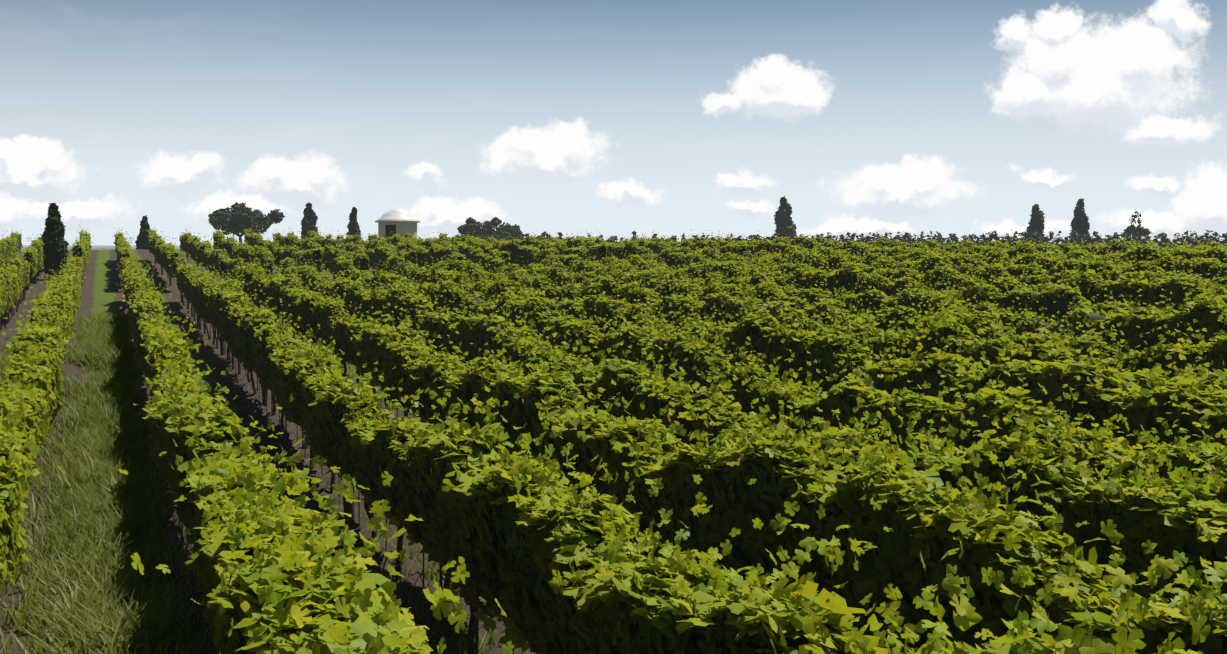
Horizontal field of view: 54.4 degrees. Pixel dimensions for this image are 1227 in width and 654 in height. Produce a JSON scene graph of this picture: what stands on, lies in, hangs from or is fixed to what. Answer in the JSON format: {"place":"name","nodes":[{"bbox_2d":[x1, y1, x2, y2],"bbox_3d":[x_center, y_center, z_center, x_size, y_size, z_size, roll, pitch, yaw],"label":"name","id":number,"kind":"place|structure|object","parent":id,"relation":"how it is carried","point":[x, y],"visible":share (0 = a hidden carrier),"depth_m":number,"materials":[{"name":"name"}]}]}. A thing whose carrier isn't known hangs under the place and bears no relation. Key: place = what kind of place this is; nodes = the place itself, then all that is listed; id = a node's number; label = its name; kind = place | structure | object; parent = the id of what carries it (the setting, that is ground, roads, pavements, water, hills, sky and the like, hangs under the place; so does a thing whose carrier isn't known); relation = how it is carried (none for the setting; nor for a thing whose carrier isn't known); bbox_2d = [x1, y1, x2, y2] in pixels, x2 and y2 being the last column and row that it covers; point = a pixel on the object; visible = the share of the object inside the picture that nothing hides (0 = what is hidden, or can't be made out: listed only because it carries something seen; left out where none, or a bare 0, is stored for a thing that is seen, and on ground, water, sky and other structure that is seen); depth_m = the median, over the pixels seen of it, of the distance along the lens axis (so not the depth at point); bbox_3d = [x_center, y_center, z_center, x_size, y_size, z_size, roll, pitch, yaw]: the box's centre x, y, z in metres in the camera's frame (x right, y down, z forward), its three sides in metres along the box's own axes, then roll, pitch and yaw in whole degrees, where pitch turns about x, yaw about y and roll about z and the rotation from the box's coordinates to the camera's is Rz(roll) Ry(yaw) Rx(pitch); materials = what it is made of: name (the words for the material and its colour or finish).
{"place":"outdoors","nodes":[
{"label":"outdoors","id":0,"kind":"place"},
{"bbox_2d":[0,245,1158,653],"bbox_3d":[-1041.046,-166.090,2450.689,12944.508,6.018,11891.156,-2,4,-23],"label":"ground","id":1,"kind":"structure","parent":0,"point":[102,289],"depth_m":14.26,"materials":[{"name":"brown soil"}]},
{"bbox_2d":[41,203,68,279],"bbox_3d":[-18.547,-2.746,39.612,0.883,2.760,0.877,-2,4,-23],"label":"cypress","id":2,"kind":"object","parent":1,"relation":"on","point":[56,244],"visible":1,"depth_m":39.40,"materials":[{"name":"green plant"}]},
{"bbox_2d":[135,215,150,249],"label":"cypress tree","id":3,"kind":"object","parent":1,"relation":"on","point":[141,241],"visible":0.75,"depth_m":74.78,"materials":[{"name":"green plant"}]},
{"bbox_2d":[11,227,309,252],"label":"vine leaves","id":4,"kind":"object","parent":1,"relation":"on","point":[20,234],"visible":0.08,"depth_m":51.68,"materials":[{"name":"green plant"}]},
{"bbox_2d":[3,290,476,653],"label":"grapevine trunks","id":5,"kind":"object","parent":1,"relation":"on","point":[471,646],"visible":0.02,"depth_m":11.19,"materials":[{"name":"brown wood"}]},
{"bbox_2d":[208,202,284,244],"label":"tree","id":6,"kind":"object","parent":1,"relation":"on","point":[238,217],"depth_m":114.24,"materials":[{"name":"green plant"}]},
{"bbox_2d":[301,202,317,239],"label":"cypress","id":7,"kind":"object","parent":1,"relation":"on","point":[309,220],"visible":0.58,"depth_m":106.71,"materials":[{"name":"green plant"}]},
{"bbox_2d":[0,309,648,653],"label":"grass tufts","id":8,"kind":"object","parent":1,"relation":"on","point":[97,593],"visible":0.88,"depth_m":8.99,"materials":[{"name":"green plant"}]},
{"bbox_2d":[346,207,360,237],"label":"cypress","id":9,"kind":"object","parent":1,"relation":"on","point":[353,227],"visible":0.6,"depth_m":107.26,"materials":[{"name":"green plant"}]},
{"bbox_2d":[375,208,419,237],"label":"domed building","id":10,"kind":"structure","parent":1,"relation":"on","point":[398,221],"depth_m":87.14,"materials":[{"name":"white paint"}]},
{"bbox_2d":[457,217,501,238],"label":"tree","id":11,"kind":"object","parent":1,"relation":"on","point":[471,225],"depth_m":135.23,"materials":[{"name":"green plant"}]},
{"bbox_2d":[489,222,524,239],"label":"tree","id":12,"kind":"object","parent":1,"relation":"on","point":[507,228],"visible":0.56,"depth_m":139.14,"materials":[{"name":"green plant"}]},
{"bbox_2d":[0,242,1204,653],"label":"vine stakes","id":13,"kind":"object","parent":1,"relation":"on","point":[350,508],"visible":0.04,"depth_m":15.30,"materials":[{"name":"brown wood"}]},
{"bbox_2d":[0,380,1226,653],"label":"vine leaves","id":14,"kind":"object","parent":1,"relation":"on","point":[1158,594],"visible":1,"depth_m":4.52,"materials":[{"name":"green plant"}]},
{"bbox_2d":[0,278,1226,631],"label":"vine leaves","id":15,"kind":"object","parent":1,"relation":"on","point":[184,460],"visible":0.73,"depth_m":9.40,"materials":[{"name":"green plant"}]},
{"bbox_2d":[0,225,1226,393],"bbox_3d":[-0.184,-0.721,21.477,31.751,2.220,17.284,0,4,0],"label":"vine leaves","id":16,"kind":"object","parent":1,"relation":"on","point":[136,298],"visible":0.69,"depth_m":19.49,"materials":[{"name":"green plant"}]},
{"bbox_2d":[0,230,1226,653],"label":"vines","id":17,"kind":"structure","parent":1,"relation":"on","point":[862,410],"depth_m":16.48,"materials":[{"name":"green plant"}]},
{"bbox_2d":[772,196,796,240],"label":"cypress","id":18,"kind":"object","parent":1,"relation":"on","point":[784,221],"visible":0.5,"depth_m":146.68,"materials":[{"name":"green plant"}]},
{"bbox_2d":[433,228,1226,249],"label":"hedge leaves","id":19,"kind":"object","parent":1,"relation":"on","point":[995,237],"visible":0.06,"depth_m":137.13,"materials":[{"name":"green plant"}]},
{"bbox_2d":[1022,204,1044,243],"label":"cypress","id":20,"kind":"object","parent":1,"relation":"on","point":[1036,222],"visible":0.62,"depth_m":143.89,"materials":[{"name":"green plant"}]},
{"bbox_2d":[1070,198,1089,242],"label":"cypress","id":21,"kind":"object","parent":1,"relation":"on","point":[1080,224],"visible":0.42,"depth_m":141.34,"materials":[{"name":"green plant"}]},
{"bbox_2d":[1123,209,1149,236],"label":"sparse tree","id":22,"kind":"object","parent":1,"relation":"on","point":[1144,232],"depth_m":138.82,"materials":[{"name":"green plant"}]},
{"bbox_2d":[0,0,1226,244],"label":"sky","id":23,"kind":"structure","parent":0,"point":[618,118],"materials":[{"name":"blue"}]}
]}

